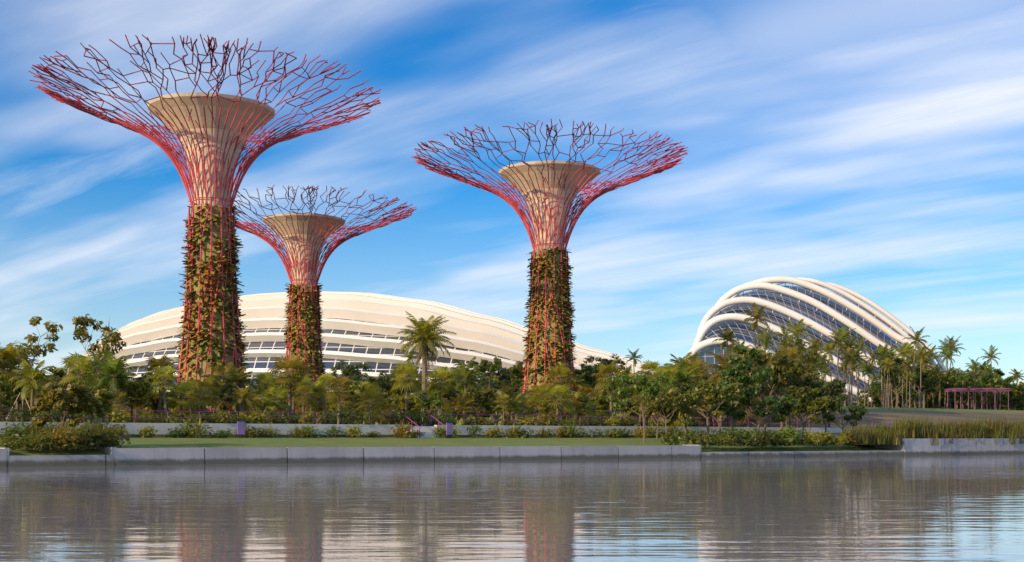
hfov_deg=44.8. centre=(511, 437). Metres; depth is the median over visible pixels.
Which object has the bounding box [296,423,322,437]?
shrub
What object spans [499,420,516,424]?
shrub
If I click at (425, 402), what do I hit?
broadleaf tree
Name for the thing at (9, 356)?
tree
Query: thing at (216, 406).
fan palm
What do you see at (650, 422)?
yellow shrub
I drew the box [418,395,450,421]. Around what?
fan palm
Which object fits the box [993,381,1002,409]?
slender palm
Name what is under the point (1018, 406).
broadleaf tree
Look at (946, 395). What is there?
broadleaf tree
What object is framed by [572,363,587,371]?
broadleaf tree
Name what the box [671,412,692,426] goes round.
yellow shrub
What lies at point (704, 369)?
fan palm
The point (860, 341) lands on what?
slender palm
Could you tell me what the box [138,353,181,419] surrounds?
tree
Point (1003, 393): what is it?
broadleaf tree
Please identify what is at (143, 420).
shrub
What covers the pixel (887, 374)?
slender palm
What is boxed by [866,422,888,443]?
reed clump
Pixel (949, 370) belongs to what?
slender palm
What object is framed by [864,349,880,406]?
slender palm
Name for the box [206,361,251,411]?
tree
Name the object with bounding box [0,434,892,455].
ground
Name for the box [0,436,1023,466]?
quay wall
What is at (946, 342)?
slender palm
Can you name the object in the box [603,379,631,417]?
tree
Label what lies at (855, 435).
reed clump
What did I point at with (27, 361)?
fan palm
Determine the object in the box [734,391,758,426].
short palm
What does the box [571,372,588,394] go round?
short palm
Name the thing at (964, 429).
reed clump
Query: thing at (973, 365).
slender palm
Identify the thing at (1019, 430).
reed clump
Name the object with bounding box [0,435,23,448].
shrub
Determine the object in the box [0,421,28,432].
shrub
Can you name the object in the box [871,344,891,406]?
slender palm
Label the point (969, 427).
reed clump
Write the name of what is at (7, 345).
short palm
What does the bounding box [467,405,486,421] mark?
fan palm
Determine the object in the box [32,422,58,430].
shrub
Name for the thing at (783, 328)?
slender palm
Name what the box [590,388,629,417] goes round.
yellow green tree
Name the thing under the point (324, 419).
shrub
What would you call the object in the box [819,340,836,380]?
slender palm
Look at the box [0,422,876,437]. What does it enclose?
retaining wall
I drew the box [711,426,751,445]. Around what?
shrub
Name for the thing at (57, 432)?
yellow shrub
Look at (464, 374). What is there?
short palm
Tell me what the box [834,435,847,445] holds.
yellow shrub
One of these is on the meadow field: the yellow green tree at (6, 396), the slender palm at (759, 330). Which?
the slender palm at (759, 330)
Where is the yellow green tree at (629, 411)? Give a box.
[619,398,642,417]
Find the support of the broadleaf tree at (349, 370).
on the meadow field
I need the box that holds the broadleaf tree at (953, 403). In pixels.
[941,397,958,407]
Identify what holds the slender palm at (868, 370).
on the meadow field
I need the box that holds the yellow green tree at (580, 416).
[562,391,583,418]
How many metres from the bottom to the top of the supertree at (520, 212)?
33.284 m
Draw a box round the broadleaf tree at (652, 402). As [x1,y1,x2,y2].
[642,390,689,443]
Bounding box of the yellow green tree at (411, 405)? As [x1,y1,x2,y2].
[381,395,422,414]
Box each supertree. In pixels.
[28,34,380,419]
[189,185,415,415]
[411,119,687,417]
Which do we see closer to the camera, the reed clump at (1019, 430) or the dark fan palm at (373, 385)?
the dark fan palm at (373, 385)
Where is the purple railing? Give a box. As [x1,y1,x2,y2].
[23,409,1006,437]
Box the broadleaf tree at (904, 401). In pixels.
[899,387,928,405]
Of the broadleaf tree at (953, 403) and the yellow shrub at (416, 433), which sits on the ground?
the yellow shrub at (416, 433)
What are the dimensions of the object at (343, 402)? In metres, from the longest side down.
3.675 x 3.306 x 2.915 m
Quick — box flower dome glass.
[91,317,525,392]
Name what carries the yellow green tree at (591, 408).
on the ground
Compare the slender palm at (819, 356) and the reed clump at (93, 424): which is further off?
the slender palm at (819, 356)
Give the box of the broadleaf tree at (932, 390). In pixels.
[915,381,937,407]
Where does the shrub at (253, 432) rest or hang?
on the ground
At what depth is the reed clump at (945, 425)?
119.55 m
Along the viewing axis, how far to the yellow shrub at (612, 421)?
120.23 m
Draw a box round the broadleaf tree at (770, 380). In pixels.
[725,357,793,433]
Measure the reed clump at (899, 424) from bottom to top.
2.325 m
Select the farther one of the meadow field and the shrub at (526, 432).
the meadow field
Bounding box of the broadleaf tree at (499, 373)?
[489,367,513,385]
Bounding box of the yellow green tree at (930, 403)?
[925,400,944,407]
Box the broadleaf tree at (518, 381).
[514,378,525,386]
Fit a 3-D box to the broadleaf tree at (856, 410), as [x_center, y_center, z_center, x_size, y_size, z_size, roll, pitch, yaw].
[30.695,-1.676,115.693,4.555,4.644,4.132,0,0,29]
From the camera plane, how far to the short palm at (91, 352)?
107.90 m
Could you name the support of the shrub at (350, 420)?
on the ground
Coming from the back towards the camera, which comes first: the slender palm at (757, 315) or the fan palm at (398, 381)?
the slender palm at (757, 315)
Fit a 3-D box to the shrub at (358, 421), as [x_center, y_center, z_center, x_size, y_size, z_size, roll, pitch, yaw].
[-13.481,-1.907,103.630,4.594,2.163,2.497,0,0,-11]
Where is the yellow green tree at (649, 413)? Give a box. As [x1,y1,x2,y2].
[640,398,678,439]
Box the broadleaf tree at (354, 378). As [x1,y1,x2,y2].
[351,375,365,382]
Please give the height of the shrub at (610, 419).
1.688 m
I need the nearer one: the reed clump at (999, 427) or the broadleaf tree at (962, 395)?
the reed clump at (999, 427)
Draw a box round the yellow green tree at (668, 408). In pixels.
[660,387,705,440]
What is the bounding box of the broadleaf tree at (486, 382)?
[475,381,496,389]
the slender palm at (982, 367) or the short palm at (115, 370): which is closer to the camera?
the short palm at (115, 370)
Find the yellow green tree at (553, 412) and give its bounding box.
[536,392,570,418]
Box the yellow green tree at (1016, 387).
[1006,381,1023,409]
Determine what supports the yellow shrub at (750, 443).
on the ground
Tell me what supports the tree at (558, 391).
on the ground
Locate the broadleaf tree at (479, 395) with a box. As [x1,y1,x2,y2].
[442,386,497,417]
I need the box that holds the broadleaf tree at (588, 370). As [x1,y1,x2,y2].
[574,364,600,396]
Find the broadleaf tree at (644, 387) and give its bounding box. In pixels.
[605,372,676,441]
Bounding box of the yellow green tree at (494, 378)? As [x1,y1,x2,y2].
[479,375,499,384]
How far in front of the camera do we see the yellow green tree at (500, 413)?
131.40 m
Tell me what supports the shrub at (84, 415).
on the ground
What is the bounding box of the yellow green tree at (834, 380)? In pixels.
[817,378,841,392]
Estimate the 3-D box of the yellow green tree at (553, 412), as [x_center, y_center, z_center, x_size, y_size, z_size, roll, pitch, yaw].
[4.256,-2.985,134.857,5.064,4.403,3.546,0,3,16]
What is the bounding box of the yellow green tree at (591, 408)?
[580,396,601,417]
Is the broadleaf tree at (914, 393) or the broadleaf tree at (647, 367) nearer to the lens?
the broadleaf tree at (647, 367)
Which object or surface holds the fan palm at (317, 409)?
on the ground
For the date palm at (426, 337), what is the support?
on the ground
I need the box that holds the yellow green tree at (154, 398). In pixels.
[148,388,177,415]
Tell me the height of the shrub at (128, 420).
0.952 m
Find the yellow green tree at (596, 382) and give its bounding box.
[592,370,632,410]
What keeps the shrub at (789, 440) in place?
on the ground
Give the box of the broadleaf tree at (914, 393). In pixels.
[894,382,925,402]
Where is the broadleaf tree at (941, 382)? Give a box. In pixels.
[925,368,947,407]
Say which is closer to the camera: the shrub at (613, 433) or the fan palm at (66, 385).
the fan palm at (66, 385)
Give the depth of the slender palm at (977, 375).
311.16 m
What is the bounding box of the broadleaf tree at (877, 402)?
[859,396,880,406]
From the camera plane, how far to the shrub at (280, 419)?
100.83 m
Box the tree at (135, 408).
[77,373,153,422]
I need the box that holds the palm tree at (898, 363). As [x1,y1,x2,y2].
[878,352,904,406]
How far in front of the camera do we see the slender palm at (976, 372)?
337.65 m
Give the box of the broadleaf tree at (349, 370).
[328,360,371,379]
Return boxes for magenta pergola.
[944,388,1010,409]
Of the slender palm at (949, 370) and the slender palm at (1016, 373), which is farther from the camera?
the slender palm at (1016, 373)
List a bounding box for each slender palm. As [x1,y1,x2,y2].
[400,350,417,393]
[623,348,642,372]
[712,326,741,358]
[730,339,749,351]
[741,302,771,347]
[749,341,766,352]
[752,324,776,352]
[755,329,776,351]
[774,323,793,345]
[776,336,800,350]
[783,318,811,356]
[786,331,811,359]
[803,336,826,381]
[810,350,824,376]
[818,355,832,378]
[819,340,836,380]
[819,367,831,381]
[828,328,849,396]
[828,329,850,377]
[836,324,857,406]
[836,362,852,406]
[837,337,858,406]
[839,347,856,406]
[839,357,848,406]
[841,348,862,406]
[842,363,863,383]
[843,346,867,403]
[854,336,870,387]
[859,360,871,405]
[860,364,878,406]
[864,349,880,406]
[866,373,879,384]
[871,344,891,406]
[875,343,896,406]
[879,359,897,408]
[880,356,894,406]
[893,343,913,407]
[895,366,909,407]
[898,357,916,407]
[900,342,917,407]
[903,326,929,403]
[903,371,917,407]
[904,350,919,407]
[909,347,929,407]
[912,342,937,363]
[915,354,935,407]
[925,345,940,407]
[934,336,957,408]
[935,382,944,398]
[936,345,958,408]
[941,335,965,408]
[943,368,955,408]
[949,370,961,408]
[956,372,968,408]
[965,357,983,408]
[966,363,979,408]
[970,370,984,379]
[975,361,988,409]
[980,345,1001,407]
[980,364,995,409]
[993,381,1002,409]
[1008,368,1023,409]
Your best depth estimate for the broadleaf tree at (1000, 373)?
302.38 m
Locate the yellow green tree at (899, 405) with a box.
[890,401,901,407]
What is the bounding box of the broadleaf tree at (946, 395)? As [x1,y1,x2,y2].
[938,383,952,403]
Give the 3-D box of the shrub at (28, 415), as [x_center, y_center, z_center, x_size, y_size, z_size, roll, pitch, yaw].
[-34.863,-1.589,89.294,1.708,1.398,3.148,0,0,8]
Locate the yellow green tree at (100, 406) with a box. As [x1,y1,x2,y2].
[65,389,117,428]
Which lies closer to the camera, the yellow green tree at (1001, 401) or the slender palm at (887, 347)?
the slender palm at (887, 347)
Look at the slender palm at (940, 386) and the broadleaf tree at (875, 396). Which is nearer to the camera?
the slender palm at (940, 386)
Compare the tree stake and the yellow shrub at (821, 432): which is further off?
the yellow shrub at (821, 432)
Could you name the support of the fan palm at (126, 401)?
on the ground
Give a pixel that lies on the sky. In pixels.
(874, 149)
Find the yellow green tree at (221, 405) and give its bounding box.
[191,376,235,413]
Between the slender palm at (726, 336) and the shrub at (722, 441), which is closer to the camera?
the shrub at (722, 441)
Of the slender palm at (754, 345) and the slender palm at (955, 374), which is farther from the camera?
the slender palm at (955, 374)
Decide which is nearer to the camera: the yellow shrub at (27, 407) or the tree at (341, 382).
the tree at (341, 382)
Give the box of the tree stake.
[6,393,29,418]
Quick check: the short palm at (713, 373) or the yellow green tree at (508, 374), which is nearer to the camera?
the short palm at (713, 373)
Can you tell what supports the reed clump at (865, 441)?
on the ground
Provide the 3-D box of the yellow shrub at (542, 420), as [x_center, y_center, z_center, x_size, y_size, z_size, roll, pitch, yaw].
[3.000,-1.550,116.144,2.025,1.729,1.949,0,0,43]
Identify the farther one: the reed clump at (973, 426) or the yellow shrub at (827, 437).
the reed clump at (973, 426)
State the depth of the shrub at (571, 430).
114.53 m
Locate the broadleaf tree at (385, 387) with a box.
[367,370,417,398]
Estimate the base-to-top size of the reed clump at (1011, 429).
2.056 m
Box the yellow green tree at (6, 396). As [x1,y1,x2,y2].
[3,381,15,398]
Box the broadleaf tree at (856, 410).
[818,395,868,430]
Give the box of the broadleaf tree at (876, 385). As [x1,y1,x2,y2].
[871,382,890,400]
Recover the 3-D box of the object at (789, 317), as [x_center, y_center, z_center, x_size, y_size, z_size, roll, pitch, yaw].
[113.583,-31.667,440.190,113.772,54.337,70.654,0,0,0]
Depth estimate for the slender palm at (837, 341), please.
245.66 m
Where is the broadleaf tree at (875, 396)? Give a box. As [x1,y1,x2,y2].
[856,389,885,404]
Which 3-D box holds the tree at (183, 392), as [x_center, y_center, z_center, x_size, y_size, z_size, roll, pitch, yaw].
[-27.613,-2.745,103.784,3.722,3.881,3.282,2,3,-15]
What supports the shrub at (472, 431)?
on the ground
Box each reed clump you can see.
[35,418,67,434]
[76,419,102,446]
[841,422,864,444]
[851,432,868,444]
[860,428,875,444]
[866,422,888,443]
[867,432,884,444]
[874,430,892,444]
[885,428,904,444]
[885,429,900,440]
[894,414,912,437]
[895,418,915,437]
[896,424,914,437]
[906,419,927,437]
[907,417,925,437]
[914,423,925,437]
[915,414,932,427]
[923,425,939,444]
[928,428,947,440]
[932,419,945,432]
[935,419,952,432]
[941,428,956,443]
[943,423,955,436]
[948,418,965,436]
[955,423,971,437]
[956,420,974,436]
[960,417,979,434]
[962,429,976,444]
[966,425,983,443]
[968,413,995,427]
[968,419,983,434]
[975,426,986,437]
[980,421,988,433]
[985,431,998,444]
[990,414,1017,427]
[990,419,1008,437]
[990,421,1009,434]
[991,428,1004,443]
[999,420,1016,432]
[1004,428,1018,443]
[1010,423,1023,443]
[1013,423,1023,436]
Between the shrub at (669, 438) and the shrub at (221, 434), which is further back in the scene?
the shrub at (669, 438)
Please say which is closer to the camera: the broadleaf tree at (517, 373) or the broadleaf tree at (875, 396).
the broadleaf tree at (517, 373)
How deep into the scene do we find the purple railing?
106.67 m
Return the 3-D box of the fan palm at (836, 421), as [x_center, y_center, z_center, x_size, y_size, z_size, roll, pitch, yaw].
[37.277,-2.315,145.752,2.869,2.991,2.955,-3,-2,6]
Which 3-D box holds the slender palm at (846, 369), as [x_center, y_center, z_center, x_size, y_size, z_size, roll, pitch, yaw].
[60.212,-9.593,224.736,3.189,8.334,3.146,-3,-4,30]
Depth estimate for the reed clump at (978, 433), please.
119.65 m
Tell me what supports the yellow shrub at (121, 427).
on the ground
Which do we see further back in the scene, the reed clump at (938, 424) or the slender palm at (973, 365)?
the slender palm at (973, 365)
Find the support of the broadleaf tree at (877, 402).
on the meadow field
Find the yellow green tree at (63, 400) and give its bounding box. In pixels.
[28,381,90,428]
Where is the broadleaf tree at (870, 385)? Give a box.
[869,380,904,402]
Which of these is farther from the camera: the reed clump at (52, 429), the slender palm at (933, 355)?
the slender palm at (933, 355)
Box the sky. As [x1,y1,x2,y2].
[0,0,1023,384]
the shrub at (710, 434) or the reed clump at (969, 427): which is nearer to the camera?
the shrub at (710, 434)
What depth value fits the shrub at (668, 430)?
120.88 m
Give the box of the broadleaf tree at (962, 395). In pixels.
[959,384,972,408]
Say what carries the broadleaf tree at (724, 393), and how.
on the ground
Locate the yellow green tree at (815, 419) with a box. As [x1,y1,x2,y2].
[794,394,826,433]
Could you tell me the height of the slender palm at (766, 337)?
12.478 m
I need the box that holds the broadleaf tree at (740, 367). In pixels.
[716,345,771,429]
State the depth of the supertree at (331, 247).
160.70 m
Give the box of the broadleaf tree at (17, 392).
[9,379,52,408]
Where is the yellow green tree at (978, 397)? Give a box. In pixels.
[966,392,991,404]
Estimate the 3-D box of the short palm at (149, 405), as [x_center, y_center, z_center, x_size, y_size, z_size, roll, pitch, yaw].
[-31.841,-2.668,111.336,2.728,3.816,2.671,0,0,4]
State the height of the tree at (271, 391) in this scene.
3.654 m
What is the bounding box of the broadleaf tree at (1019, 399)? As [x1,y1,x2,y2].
[1001,391,1023,407]
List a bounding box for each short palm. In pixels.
[0,343,27,382]
[9,358,60,421]
[45,373,83,386]
[75,346,124,387]
[91,350,145,409]
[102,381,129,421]
[141,390,165,420]
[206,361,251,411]
[214,363,258,411]
[223,385,259,412]
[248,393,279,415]
[306,379,333,423]
[407,403,424,416]
[443,357,487,421]
[450,393,479,421]
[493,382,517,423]
[500,391,526,419]
[563,392,586,417]
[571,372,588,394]
[574,390,593,415]
[615,365,638,410]
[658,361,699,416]
[663,351,704,376]
[679,352,707,380]
[695,367,719,420]
[702,342,741,426]
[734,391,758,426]
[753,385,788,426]
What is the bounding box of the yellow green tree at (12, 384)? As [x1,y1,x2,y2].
[1,377,15,412]
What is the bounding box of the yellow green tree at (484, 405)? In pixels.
[463,391,500,418]
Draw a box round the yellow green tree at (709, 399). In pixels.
[697,388,747,432]
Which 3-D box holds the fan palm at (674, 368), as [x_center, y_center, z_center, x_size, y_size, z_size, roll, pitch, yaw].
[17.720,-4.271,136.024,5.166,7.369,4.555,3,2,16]
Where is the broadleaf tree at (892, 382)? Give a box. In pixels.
[877,369,918,407]
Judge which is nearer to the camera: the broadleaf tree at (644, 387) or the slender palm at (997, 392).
the broadleaf tree at (644, 387)
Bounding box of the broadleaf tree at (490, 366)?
[469,357,501,388]
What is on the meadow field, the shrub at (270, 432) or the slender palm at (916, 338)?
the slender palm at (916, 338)
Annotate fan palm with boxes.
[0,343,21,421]
[0,389,5,403]
[2,347,39,421]
[26,381,48,414]
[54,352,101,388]
[61,381,76,391]
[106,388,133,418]
[110,390,138,411]
[119,398,144,422]
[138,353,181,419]
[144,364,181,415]
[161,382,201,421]
[173,378,206,413]
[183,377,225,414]
[186,383,217,413]
[207,401,232,418]
[220,389,248,414]
[227,395,254,415]
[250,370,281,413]
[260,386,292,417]
[264,386,287,422]
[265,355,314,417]
[278,369,311,423]
[283,397,308,417]
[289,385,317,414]
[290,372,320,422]
[295,394,327,423]
[297,385,325,418]
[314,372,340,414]
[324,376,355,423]
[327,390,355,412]
[346,398,367,421]
[354,380,379,423]
[355,381,389,423]
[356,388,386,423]
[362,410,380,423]
[376,372,414,398]
[379,400,400,424]
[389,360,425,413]
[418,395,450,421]
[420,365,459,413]
[432,385,453,415]
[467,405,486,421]
[486,390,502,424]
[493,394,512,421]
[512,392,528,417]
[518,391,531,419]
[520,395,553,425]
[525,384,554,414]
[527,388,549,412]
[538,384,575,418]
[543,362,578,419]
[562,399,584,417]
[576,384,596,420]
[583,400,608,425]
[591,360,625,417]
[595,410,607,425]
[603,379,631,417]
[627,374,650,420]
[631,397,645,424]
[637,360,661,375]
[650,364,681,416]
[662,365,694,383]
[675,410,699,421]
[683,362,704,418]
[688,359,712,415]
[694,402,712,425]
[698,402,723,425]
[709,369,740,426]
[734,400,764,426]
[738,393,756,425]
[749,397,768,423]
[759,352,773,421]
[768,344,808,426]
[776,408,798,426]
[794,361,823,426]
[820,408,841,427]
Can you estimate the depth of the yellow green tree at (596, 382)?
152.53 m
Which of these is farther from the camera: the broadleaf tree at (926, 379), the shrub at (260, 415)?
the broadleaf tree at (926, 379)
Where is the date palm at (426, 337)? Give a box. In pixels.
[398,311,455,425]
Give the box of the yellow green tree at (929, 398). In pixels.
[911,392,936,403]
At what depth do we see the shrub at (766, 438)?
102.91 m
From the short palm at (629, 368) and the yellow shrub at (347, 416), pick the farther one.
the short palm at (629, 368)
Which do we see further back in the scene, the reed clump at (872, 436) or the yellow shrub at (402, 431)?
the reed clump at (872, 436)
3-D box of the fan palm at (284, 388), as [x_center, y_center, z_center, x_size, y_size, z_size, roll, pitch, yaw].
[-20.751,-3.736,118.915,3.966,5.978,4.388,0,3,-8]
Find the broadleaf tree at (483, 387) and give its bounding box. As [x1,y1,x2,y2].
[480,385,514,411]
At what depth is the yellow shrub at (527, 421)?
114.05 m
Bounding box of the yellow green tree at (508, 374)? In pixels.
[503,368,521,392]
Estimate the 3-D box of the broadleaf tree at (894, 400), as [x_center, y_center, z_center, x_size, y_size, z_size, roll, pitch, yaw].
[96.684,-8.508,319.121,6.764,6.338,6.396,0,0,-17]
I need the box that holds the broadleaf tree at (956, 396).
[940,381,972,408]
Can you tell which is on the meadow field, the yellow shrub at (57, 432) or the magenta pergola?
the magenta pergola
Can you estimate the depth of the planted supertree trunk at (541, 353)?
149.13 m
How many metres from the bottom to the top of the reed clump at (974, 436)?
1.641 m
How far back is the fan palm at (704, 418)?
137.86 m
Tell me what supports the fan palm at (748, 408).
on the meadow field
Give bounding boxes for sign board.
[237,421,244,437]
[446,422,452,437]
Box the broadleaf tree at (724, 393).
[671,379,742,444]
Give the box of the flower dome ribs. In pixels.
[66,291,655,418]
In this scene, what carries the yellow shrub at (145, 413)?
on the ground
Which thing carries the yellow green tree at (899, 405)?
on the meadow field
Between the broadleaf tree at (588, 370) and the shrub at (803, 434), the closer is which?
the shrub at (803, 434)
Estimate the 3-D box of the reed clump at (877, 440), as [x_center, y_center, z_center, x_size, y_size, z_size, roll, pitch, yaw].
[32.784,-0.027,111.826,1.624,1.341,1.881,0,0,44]
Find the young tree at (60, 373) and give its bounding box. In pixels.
[14,366,93,395]
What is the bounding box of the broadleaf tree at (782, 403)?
[715,385,799,445]
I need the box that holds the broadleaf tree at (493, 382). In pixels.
[479,377,497,385]
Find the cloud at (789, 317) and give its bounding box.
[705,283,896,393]
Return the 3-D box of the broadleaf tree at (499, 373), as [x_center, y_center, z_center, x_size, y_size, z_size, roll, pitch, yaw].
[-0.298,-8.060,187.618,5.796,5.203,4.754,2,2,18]
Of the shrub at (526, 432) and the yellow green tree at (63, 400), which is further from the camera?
the shrub at (526, 432)
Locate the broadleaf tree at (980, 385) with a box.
[973,381,1003,409]
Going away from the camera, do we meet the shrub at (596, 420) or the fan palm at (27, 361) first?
the fan palm at (27, 361)
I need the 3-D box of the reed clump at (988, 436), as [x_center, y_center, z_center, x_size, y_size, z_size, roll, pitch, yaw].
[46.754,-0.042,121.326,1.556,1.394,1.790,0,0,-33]
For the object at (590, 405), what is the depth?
122.69 m
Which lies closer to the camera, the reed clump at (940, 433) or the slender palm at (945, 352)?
the reed clump at (940, 433)
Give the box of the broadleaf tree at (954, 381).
[943,372,1001,408]
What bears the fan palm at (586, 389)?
on the ground
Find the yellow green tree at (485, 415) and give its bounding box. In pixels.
[472,407,492,419]
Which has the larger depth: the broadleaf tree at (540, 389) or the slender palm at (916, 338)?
the slender palm at (916, 338)
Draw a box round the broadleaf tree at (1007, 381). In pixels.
[977,373,1016,409]
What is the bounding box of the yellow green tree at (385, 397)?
[373,392,399,411]
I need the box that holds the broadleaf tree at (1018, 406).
[995,400,1023,409]
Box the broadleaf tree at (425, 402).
[415,391,443,425]
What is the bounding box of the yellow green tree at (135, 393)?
[89,372,164,409]
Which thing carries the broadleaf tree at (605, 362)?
on the meadow field
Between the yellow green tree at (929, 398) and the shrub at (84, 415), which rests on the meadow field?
the yellow green tree at (929, 398)
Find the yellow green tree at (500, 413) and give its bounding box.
[498,399,518,420]
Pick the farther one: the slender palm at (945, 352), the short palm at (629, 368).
the slender palm at (945, 352)
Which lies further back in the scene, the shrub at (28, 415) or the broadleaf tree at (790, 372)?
the broadleaf tree at (790, 372)
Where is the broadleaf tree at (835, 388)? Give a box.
[788,374,847,431]
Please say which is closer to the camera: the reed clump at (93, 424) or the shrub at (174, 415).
the reed clump at (93, 424)
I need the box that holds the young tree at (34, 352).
[0,316,62,420]
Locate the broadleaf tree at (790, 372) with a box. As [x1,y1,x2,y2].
[731,348,827,431]
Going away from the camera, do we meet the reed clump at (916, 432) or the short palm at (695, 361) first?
the reed clump at (916, 432)
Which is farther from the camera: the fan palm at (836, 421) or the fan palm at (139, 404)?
the fan palm at (836, 421)
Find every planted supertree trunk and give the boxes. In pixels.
[171,203,249,420]
[281,283,326,422]
[519,247,578,424]
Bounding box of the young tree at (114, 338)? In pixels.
[72,314,126,419]
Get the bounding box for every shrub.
[0,405,27,421]
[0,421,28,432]
[0,427,29,449]
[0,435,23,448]
[5,403,34,421]
[8,424,39,447]
[9,406,41,421]
[11,427,58,450]
[16,418,54,433]
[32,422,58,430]
[36,425,71,450]
[37,426,79,451]
[42,410,65,421]
[55,420,99,451]
[65,411,96,421]
[66,422,117,448]
[80,416,110,428]
[81,425,130,448]
[88,421,129,446]
[106,408,130,422]
[107,415,132,422]
[113,424,127,436]
[132,411,163,422]
[133,409,152,422]
[134,412,151,422]
[137,425,158,437]
[158,415,181,422]
[160,410,182,422]
[166,426,189,437]
[168,407,189,422]
[176,416,218,437]
[183,408,210,422]
[184,413,198,422]
[189,412,213,422]
[201,407,234,422]
[212,410,237,422]
[213,428,232,437]
[217,411,243,423]
[233,410,259,423]
[234,424,261,437]
[239,408,271,423]
[241,409,276,423]
[258,423,283,437]
[268,415,287,423]
[269,410,296,423]
[286,413,301,423]
[286,426,310,437]
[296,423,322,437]
[298,410,318,423]
[313,409,335,423]
[315,411,336,423]
[319,424,342,437]
[323,404,377,423]
[334,410,356,423]
[340,414,359,423]
[343,425,363,437]
[366,431,380,437]
[371,400,406,424]
[390,410,412,424]
[390,418,414,437]
[401,415,427,425]
[405,408,422,425]
[408,428,425,437]
[423,415,443,425]
[427,411,453,424]
[432,426,447,437]
[440,425,462,437]
[446,416,458,424]
[461,414,484,424]
[466,422,483,437]
[481,419,495,424]
[485,426,502,437]
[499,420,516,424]
[501,425,525,437]
[506,416,523,425]
[516,416,535,425]
[517,426,533,437]
[533,412,556,425]
[533,427,556,437]
[549,417,563,425]
[555,428,567,437]
[556,417,577,425]
[558,419,590,437]
[564,414,588,425]
[581,428,606,437]
[584,416,604,425]
[601,412,622,425]
[602,414,620,425]
[603,427,621,437]
[613,427,631,437]
[615,411,639,425]
[631,417,647,425]
[631,426,652,437]
[635,421,661,437]
[645,418,657,425]
[655,428,689,444]
[659,425,683,437]
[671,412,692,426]
[681,428,711,446]
[687,418,699,426]
[687,428,722,441]
[687,431,716,446]
[707,434,719,445]
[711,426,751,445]
[715,434,730,445]
[717,425,763,445]
[719,432,736,445]
[735,431,756,446]
[742,434,761,446]
[745,426,768,436]
[753,429,776,447]
[768,425,806,445]
[769,434,788,445]
[773,430,801,445]
[792,426,808,443]
[797,436,808,445]
[806,433,824,445]
[808,431,828,446]
[818,431,836,445]
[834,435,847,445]
[841,431,855,446]
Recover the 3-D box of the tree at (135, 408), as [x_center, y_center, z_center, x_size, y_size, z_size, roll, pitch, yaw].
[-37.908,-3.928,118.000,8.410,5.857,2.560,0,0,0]
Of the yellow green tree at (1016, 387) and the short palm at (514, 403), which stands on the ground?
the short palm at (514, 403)
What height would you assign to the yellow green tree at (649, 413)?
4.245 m
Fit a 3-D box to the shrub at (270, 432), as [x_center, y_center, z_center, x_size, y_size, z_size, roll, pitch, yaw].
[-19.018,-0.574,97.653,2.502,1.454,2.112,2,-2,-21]
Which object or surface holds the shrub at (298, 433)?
on the ground
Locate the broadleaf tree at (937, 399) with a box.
[928,389,946,408]
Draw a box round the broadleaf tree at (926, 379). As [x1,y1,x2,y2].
[900,365,950,403]
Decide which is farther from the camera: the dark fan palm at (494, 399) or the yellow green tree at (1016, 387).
the yellow green tree at (1016, 387)
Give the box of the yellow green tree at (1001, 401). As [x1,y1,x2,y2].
[988,397,1005,409]
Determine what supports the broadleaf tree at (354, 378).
on the meadow field
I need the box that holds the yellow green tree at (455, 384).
[436,378,460,386]
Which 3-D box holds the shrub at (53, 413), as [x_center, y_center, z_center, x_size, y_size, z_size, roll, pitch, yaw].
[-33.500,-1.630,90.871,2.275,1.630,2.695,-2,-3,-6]
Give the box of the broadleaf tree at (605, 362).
[583,354,628,374]
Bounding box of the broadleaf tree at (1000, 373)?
[984,368,1004,409]
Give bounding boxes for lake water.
[0,454,1023,561]
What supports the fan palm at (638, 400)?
on the ground
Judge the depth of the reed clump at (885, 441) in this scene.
111.87 m
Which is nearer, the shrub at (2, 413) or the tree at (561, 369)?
the shrub at (2, 413)
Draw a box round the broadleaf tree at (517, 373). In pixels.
[509,361,525,378]
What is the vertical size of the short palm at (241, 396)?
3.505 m
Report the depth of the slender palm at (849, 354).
198.56 m
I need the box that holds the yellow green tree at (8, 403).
[0,370,14,407]
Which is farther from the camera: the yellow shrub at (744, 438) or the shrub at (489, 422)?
the shrub at (489, 422)
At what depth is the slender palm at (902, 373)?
232.82 m
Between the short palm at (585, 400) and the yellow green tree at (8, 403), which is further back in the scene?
the short palm at (585, 400)
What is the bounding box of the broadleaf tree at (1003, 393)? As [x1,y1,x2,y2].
[985,391,1006,409]
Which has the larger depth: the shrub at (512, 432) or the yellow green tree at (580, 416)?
the yellow green tree at (580, 416)
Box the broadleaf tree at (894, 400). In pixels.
[878,395,904,406]
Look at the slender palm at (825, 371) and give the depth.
233.37 m
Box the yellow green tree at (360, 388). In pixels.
[330,379,379,418]
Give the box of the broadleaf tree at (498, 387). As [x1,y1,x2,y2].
[490,379,509,423]
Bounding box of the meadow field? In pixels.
[266,406,1023,443]
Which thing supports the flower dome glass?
on the ground
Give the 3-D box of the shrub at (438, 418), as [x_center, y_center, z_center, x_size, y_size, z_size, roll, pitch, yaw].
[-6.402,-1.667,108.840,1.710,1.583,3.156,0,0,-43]
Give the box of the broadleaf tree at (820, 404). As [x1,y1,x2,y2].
[780,385,834,429]
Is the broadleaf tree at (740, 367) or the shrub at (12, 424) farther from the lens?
the broadleaf tree at (740, 367)
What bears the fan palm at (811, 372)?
on the ground
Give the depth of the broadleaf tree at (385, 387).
124.17 m

